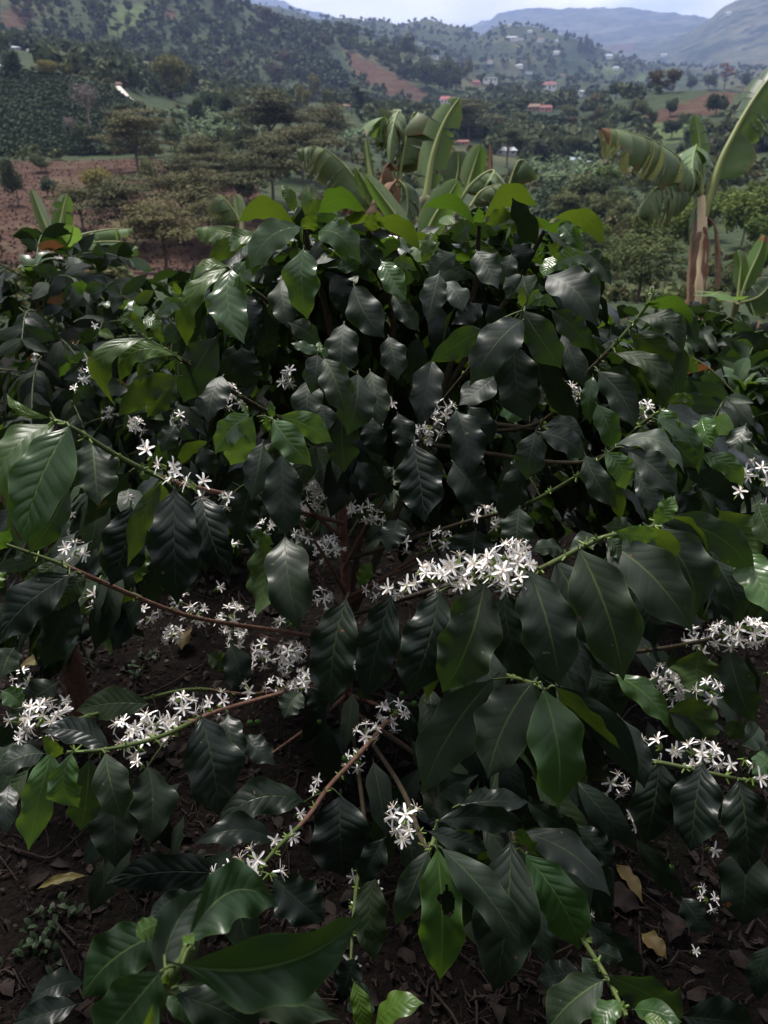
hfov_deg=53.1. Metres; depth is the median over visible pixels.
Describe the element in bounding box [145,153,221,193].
umbrella tree
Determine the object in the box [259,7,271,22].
hillside tree
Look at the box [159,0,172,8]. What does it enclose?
hillside tree
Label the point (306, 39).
hillside tree
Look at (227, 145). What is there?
hillside tree
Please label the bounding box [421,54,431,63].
hillside tree
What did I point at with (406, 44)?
dark tree
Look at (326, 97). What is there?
poplar tree
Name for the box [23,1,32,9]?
hillside tree
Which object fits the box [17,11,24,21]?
hillside tree
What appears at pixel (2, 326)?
coffee bush
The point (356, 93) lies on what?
umbrella tree
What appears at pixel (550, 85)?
house
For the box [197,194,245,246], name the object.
banana plant
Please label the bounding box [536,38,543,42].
house
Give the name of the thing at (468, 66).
olive tree
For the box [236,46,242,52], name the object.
hillside tree
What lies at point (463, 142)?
house
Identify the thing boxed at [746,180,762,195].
hillside tree
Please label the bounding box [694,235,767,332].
banana plant
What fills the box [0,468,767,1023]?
leaf litter
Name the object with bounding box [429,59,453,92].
dark tree
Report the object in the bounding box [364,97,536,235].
banana plant
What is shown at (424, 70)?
dark tree
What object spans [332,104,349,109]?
house
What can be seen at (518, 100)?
hillside tree
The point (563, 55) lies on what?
hillside tree
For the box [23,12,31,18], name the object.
hillside tree
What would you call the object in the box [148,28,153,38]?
hillside tree
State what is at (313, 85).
poplar tree
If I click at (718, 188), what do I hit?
hillside tree
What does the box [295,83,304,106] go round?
poplar tree
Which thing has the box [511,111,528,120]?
hillside tree
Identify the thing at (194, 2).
hillside tree
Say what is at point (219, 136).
hillside tree
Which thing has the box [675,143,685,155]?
hillside tree
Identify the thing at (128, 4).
hillside tree
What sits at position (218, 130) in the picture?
hillside tree
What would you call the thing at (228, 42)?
hillside tree
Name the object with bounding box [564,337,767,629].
coffee bush
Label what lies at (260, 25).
hillside tree
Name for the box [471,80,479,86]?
house
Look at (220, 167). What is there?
hillside tree
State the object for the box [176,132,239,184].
umbrella tree
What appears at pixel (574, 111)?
hillside tree
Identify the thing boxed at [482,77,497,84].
house
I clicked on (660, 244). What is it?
umbrella tree
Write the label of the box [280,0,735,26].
sky
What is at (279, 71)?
brown tree
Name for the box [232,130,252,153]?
hillside tree
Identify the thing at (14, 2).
hillside tree
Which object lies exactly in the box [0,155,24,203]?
dark tree
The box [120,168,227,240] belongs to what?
umbrella tree
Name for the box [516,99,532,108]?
hillside tree
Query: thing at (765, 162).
hillside tree
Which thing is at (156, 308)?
coffee bush
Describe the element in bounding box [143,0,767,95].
distant woodland
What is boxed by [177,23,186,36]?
hillside tree
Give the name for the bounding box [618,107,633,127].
dark tree
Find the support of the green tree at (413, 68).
on the ground
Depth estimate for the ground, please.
2.70 m
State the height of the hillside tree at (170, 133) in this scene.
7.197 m
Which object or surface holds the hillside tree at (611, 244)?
on the ground
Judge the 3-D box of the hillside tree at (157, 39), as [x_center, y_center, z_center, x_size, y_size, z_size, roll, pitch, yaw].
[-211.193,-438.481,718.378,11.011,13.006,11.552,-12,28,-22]
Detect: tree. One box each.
[0,48,23,75]
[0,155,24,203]
[8,0,19,7]
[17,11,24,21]
[20,4,33,16]
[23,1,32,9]
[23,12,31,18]
[26,152,51,171]
[34,60,59,74]
[39,175,57,196]
[45,183,112,231]
[49,174,168,241]
[59,9,67,17]
[60,62,72,75]
[62,117,75,134]
[69,81,99,124]
[71,123,93,153]
[77,166,112,199]
[86,107,177,171]
[88,0,97,10]
[93,18,104,25]
[98,101,134,127]
[108,22,123,38]
[108,197,212,269]
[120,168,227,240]
[122,0,133,12]
[124,14,131,26]
[126,64,139,92]
[128,26,137,34]
[134,157,157,193]
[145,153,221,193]
[147,52,192,100]
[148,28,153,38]
[148,115,164,133]
[150,14,165,27]
[151,34,162,42]
[157,122,183,149]
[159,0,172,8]
[166,194,251,230]
[167,48,182,55]
[174,4,185,13]
[174,112,186,125]
[175,145,188,153]
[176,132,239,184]
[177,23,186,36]
[182,25,192,42]
[185,63,203,93]
[185,96,205,126]
[186,0,196,5]
[189,46,199,58]
[201,150,282,193]
[208,160,226,173]
[209,24,218,34]
[211,84,327,145]
[211,116,222,129]
[213,0,224,10]
[214,127,228,142]
[214,132,227,140]
[218,141,237,161]
[220,126,239,145]
[221,36,234,45]
[223,31,239,46]
[223,132,312,200]
[225,58,236,68]
[231,100,248,110]
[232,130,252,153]
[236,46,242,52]
[236,183,255,201]
[240,127,259,146]
[252,67,258,74]
[253,20,266,36]
[254,122,350,181]
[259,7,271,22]
[266,62,276,68]
[268,65,286,85]
[271,14,280,26]
[271,34,281,46]
[278,50,287,64]
[283,52,292,68]
[290,102,361,148]
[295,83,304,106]
[298,184,317,198]
[300,35,313,43]
[301,89,311,105]
[307,72,320,102]
[312,189,323,198]
[320,88,330,103]
[339,84,369,110]
[373,48,379,56]
[377,51,386,63]
[396,66,401,77]
[399,35,414,55]
[402,66,409,74]
[407,61,421,80]
[414,62,434,87]
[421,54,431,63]
[422,95,433,102]
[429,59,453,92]
[439,98,507,138]
[448,65,462,90]
[464,58,473,77]
[493,126,538,167]
[500,100,513,109]
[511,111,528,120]
[512,96,527,109]
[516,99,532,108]
[522,139,547,158]
[543,147,557,159]
[547,190,582,212]
[558,113,569,123]
[559,52,566,59]
[559,170,599,197]
[560,108,573,117]
[561,104,576,116]
[563,29,568,40]
[563,134,586,154]
[564,202,582,209]
[566,116,577,123]
[568,108,579,116]
[575,225,621,261]
[576,37,583,52]
[581,192,599,207]
[582,34,589,51]
[583,212,714,302]
[584,192,614,215]
[588,39,594,53]
[588,223,612,240]
[591,93,604,101]
[593,108,603,119]
[593,173,620,196]
[594,163,622,187]
[600,236,621,254]
[604,194,638,221]
[606,82,620,99]
[607,188,625,197]
[608,189,636,208]
[615,211,635,226]
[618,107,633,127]
[625,166,658,195]
[630,99,640,110]
[633,100,653,115]
[639,131,651,136]
[647,69,668,93]
[647,109,658,122]
[661,119,684,138]
[662,68,682,92]
[665,97,678,115]
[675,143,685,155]
[677,111,689,126]
[685,75,698,90]
[701,139,716,151]
[702,74,718,89]
[703,93,725,115]
[704,158,717,175]
[704,182,723,199]
[710,178,729,192]
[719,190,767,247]
[721,62,736,88]
[721,248,765,295]
[727,178,736,187]
[735,175,744,189]
[740,72,753,86]
[740,234,767,276]
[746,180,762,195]
[760,159,767,168]
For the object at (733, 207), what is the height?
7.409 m
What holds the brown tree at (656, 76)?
on the ground
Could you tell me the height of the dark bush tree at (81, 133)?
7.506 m
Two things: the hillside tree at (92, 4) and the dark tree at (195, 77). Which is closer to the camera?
the dark tree at (195, 77)
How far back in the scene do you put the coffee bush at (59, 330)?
6.55 m
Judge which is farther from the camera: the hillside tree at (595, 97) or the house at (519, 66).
the house at (519, 66)
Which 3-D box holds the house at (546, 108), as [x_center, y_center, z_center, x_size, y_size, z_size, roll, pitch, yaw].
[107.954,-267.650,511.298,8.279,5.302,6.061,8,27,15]
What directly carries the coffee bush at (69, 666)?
on the ground
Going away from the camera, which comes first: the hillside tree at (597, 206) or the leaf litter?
the leaf litter
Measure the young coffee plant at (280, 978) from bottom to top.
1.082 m
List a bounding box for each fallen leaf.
[21,654,36,666]
[38,872,86,888]
[172,627,191,649]
[614,881,641,912]
[616,864,642,902]
[641,930,666,958]
[662,910,687,942]
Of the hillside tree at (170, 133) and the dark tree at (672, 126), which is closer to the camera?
the hillside tree at (170, 133)
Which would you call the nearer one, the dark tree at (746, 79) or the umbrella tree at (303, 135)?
the umbrella tree at (303, 135)
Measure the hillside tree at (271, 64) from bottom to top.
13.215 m
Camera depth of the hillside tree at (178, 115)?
242.16 m
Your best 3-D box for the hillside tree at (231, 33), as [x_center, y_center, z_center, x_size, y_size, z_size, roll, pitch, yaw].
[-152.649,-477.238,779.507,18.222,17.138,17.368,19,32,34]
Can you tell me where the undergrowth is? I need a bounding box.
[0,248,767,318]
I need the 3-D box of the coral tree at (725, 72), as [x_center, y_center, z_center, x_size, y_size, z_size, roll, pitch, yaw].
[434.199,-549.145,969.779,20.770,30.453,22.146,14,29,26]
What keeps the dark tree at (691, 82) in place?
on the ground
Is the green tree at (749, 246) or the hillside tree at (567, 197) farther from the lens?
the hillside tree at (567, 197)
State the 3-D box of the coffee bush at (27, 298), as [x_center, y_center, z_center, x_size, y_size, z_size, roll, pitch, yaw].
[-3.324,-1.766,8.003,1.168,1.322,1.259,-11,28,-22]
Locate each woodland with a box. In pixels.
[0,0,767,160]
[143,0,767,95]
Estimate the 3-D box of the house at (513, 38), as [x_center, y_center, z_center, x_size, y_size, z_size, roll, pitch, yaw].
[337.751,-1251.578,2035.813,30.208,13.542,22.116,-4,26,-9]
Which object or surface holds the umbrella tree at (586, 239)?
on the ground
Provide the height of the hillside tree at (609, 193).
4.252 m
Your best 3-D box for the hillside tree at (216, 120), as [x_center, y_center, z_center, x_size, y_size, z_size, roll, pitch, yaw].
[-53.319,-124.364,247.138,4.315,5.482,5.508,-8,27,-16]
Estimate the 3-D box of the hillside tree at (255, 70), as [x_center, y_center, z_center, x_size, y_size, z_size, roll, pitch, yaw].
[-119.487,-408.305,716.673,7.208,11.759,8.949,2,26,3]
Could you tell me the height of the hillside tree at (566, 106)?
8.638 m
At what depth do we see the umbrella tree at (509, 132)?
245.63 m
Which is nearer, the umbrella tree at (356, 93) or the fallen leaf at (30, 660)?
the fallen leaf at (30, 660)
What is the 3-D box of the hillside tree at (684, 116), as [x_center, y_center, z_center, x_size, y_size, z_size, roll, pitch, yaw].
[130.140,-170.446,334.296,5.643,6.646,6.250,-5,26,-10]
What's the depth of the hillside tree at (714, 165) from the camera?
207.13 m
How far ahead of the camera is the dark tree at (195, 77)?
415.63 m
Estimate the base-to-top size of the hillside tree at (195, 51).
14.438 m
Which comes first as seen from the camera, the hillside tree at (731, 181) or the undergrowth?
the undergrowth
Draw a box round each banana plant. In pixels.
[29,189,138,325]
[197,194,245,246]
[296,109,433,325]
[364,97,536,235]
[600,67,767,319]
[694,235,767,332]
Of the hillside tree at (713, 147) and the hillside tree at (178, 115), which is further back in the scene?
the hillside tree at (713, 147)
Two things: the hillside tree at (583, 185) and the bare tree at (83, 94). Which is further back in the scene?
the bare tree at (83, 94)
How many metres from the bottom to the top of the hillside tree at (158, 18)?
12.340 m
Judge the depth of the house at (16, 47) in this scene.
426.77 m
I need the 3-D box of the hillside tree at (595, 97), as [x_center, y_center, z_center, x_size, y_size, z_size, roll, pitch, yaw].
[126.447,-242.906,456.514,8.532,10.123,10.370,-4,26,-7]
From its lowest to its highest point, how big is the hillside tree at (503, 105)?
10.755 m
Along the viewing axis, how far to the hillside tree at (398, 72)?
815.90 m
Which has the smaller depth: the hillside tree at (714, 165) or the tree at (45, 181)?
the tree at (45, 181)
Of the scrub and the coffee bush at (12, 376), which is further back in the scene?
the scrub
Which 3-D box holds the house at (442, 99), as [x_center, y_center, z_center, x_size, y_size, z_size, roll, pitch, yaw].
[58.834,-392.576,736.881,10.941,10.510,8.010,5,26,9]
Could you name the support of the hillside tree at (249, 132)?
on the ground
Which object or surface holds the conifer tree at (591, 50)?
on the ground
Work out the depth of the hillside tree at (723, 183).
156.05 m
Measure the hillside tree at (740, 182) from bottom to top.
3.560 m
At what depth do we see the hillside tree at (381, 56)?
896.28 m
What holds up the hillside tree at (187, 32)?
on the ground
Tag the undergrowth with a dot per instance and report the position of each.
(615, 292)
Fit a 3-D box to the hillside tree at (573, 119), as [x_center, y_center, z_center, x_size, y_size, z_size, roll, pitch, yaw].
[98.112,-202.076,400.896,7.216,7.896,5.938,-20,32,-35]
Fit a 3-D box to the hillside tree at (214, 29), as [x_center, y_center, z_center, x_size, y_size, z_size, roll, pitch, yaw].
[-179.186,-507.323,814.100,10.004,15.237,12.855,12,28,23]
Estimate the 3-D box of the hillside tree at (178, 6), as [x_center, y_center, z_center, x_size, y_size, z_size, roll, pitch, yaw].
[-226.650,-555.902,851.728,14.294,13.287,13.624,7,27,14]
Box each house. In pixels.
[11,46,20,49]
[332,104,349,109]
[428,55,438,60]
[439,96,449,104]
[456,140,469,144]
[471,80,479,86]
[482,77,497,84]
[494,147,517,156]
[506,36,517,41]
[515,64,523,68]
[527,104,540,111]
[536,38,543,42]
[540,105,552,111]
[542,81,556,91]
[577,90,587,97]
[605,54,612,58]
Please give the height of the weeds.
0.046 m
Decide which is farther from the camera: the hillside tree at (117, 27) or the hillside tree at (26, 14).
the hillside tree at (117, 27)
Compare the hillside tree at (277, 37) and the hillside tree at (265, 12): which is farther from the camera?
the hillside tree at (265, 12)
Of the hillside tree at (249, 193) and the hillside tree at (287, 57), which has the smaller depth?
the hillside tree at (249, 193)
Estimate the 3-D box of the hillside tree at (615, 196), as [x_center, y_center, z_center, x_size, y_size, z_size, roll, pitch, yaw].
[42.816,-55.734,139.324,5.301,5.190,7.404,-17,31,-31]
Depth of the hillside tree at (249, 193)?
141.61 m
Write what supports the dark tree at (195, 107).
on the ground
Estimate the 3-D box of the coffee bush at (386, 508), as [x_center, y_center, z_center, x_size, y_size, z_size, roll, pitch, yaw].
[0.034,-0.428,3.815,1.811,1.219,1.930,0,26,0]
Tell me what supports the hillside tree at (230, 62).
on the ground
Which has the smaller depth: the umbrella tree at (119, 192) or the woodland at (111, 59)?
the umbrella tree at (119, 192)
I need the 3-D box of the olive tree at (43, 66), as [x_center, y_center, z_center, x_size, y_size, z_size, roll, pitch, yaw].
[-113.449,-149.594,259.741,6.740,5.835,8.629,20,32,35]
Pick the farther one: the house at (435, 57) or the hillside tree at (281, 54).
the house at (435, 57)
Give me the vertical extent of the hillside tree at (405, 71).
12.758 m
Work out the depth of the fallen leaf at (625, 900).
1.82 m
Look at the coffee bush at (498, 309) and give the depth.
1.38 m
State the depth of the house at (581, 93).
1036.07 m
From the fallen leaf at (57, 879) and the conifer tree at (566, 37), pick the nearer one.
the fallen leaf at (57, 879)
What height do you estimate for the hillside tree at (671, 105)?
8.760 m
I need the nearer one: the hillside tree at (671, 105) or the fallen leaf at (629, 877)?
the fallen leaf at (629, 877)
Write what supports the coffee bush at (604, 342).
on the ground
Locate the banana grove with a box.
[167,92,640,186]
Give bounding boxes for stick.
[7,826,87,858]
[53,920,75,944]
[139,664,202,696]
[459,953,490,994]
[744,919,755,935]
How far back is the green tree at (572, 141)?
299.70 m
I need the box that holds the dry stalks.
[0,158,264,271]
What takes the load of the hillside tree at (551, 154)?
on the ground
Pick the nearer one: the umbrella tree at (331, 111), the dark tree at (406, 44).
the umbrella tree at (331, 111)
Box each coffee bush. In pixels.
[0,183,767,1023]
[0,223,260,554]
[0,262,272,516]
[0,312,21,398]
[0,321,17,404]
[0,419,193,721]
[7,285,64,367]
[18,279,126,428]
[59,341,326,598]
[144,307,202,339]
[250,318,573,557]
[497,316,765,476]
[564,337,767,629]
[573,304,767,460]
[604,298,767,450]
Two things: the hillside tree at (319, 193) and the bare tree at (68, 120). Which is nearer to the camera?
the hillside tree at (319, 193)
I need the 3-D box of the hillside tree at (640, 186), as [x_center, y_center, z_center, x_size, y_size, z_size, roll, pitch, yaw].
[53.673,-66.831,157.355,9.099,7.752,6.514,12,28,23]
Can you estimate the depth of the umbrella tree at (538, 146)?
281.56 m
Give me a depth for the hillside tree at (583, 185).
155.69 m
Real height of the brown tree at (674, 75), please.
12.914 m
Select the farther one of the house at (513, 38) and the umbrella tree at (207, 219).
the house at (513, 38)
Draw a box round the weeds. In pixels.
[0,642,484,974]
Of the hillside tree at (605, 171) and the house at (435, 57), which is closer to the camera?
the hillside tree at (605, 171)
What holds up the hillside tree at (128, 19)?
on the ground
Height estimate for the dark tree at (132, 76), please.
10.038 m
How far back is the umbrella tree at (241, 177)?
124.72 m
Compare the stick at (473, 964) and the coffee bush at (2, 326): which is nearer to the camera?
the stick at (473, 964)
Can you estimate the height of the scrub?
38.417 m
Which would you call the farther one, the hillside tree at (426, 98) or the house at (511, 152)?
the hillside tree at (426, 98)
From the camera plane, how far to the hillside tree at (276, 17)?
962.88 m
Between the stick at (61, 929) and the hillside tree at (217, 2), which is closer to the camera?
the stick at (61, 929)
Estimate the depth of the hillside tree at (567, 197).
137.45 m
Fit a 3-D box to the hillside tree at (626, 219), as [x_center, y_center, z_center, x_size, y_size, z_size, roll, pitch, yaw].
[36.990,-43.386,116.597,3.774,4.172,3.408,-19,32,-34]
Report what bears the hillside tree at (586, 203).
on the ground
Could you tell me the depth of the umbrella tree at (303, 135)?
172.30 m
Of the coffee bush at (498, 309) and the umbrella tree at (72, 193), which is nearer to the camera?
the coffee bush at (498, 309)
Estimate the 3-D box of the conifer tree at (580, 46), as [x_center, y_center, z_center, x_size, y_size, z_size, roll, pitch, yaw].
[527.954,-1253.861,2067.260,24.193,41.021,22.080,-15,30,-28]
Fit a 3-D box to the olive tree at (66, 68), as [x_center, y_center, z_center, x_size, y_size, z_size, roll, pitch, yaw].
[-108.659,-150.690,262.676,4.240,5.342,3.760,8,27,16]
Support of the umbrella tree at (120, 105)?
on the ground
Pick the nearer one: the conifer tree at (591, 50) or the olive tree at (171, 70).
the olive tree at (171, 70)
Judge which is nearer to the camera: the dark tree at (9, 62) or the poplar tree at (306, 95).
the dark tree at (9, 62)
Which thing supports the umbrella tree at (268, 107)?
on the ground
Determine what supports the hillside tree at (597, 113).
on the ground
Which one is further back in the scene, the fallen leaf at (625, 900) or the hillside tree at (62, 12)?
the hillside tree at (62, 12)
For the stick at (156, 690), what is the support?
on the ground
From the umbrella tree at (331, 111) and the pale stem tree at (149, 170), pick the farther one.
the umbrella tree at (331, 111)
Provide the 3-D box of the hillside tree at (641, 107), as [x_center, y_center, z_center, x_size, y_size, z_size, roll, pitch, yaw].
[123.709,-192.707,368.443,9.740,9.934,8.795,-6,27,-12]
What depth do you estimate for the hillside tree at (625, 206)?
124.82 m
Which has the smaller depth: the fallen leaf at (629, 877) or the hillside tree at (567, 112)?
the fallen leaf at (629, 877)
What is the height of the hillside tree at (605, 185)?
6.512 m
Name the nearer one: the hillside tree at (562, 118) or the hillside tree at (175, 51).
the hillside tree at (562, 118)
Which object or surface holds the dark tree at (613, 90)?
on the ground
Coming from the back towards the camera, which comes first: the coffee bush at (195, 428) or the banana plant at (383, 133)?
the banana plant at (383, 133)
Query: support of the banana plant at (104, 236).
on the ground
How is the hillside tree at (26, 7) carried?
on the ground
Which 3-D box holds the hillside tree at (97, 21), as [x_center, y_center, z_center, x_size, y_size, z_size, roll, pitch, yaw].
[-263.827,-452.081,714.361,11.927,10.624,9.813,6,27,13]
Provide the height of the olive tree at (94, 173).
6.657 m
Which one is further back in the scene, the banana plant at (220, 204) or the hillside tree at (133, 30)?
the hillside tree at (133, 30)
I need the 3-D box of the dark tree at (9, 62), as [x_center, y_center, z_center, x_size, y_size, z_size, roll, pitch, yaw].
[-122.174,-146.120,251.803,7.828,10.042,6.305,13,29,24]
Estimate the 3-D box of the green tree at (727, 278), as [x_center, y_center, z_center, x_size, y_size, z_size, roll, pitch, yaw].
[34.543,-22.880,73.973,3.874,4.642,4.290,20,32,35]
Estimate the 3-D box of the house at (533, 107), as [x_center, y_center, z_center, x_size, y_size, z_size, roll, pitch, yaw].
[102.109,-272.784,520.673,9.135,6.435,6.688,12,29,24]
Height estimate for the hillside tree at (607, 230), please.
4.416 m
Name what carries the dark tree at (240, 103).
on the ground
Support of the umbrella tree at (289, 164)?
on the ground
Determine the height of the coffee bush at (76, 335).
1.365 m
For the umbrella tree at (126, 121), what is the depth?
163.43 m
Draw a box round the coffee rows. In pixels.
[0,43,641,228]
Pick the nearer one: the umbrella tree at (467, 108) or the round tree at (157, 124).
the round tree at (157, 124)
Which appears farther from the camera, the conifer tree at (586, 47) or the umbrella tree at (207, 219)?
the conifer tree at (586, 47)
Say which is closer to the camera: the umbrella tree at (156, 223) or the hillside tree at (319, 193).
the umbrella tree at (156, 223)
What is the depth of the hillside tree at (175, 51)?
629.25 m
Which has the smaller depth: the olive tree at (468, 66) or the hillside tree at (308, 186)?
the hillside tree at (308, 186)
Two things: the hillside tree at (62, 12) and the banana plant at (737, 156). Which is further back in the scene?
the hillside tree at (62, 12)
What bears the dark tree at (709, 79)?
on the ground
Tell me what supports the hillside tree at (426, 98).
on the ground
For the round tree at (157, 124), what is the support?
on the ground
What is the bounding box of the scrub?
[7,66,767,257]
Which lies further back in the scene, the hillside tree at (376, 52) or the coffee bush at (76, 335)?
the hillside tree at (376, 52)
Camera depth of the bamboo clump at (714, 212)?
107.84 m
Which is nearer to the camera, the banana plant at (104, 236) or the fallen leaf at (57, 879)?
the fallen leaf at (57, 879)
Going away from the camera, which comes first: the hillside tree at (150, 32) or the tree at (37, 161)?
the tree at (37, 161)
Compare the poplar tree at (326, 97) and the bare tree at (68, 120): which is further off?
the poplar tree at (326, 97)
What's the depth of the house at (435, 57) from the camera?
1120.46 m
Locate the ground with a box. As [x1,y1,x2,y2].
[0,0,767,1023]
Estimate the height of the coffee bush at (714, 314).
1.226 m
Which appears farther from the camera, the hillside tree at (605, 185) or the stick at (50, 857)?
the hillside tree at (605, 185)
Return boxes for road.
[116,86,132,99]
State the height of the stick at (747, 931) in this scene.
0.007 m
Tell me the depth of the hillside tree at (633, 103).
381.24 m
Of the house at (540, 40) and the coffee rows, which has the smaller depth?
the coffee rows
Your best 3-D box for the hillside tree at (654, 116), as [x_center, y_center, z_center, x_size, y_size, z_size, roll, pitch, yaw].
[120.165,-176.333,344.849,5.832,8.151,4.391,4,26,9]
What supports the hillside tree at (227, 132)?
on the ground
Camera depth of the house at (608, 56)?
2138.41 m
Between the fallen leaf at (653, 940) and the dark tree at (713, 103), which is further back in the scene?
the dark tree at (713, 103)
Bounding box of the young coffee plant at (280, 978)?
[82,858,362,1023]
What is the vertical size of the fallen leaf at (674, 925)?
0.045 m
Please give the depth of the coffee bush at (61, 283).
3.27 m
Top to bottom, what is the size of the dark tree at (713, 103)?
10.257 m
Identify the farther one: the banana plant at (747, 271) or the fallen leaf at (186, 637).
the banana plant at (747, 271)
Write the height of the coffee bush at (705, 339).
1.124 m
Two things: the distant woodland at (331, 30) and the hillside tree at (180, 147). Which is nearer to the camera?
the hillside tree at (180, 147)

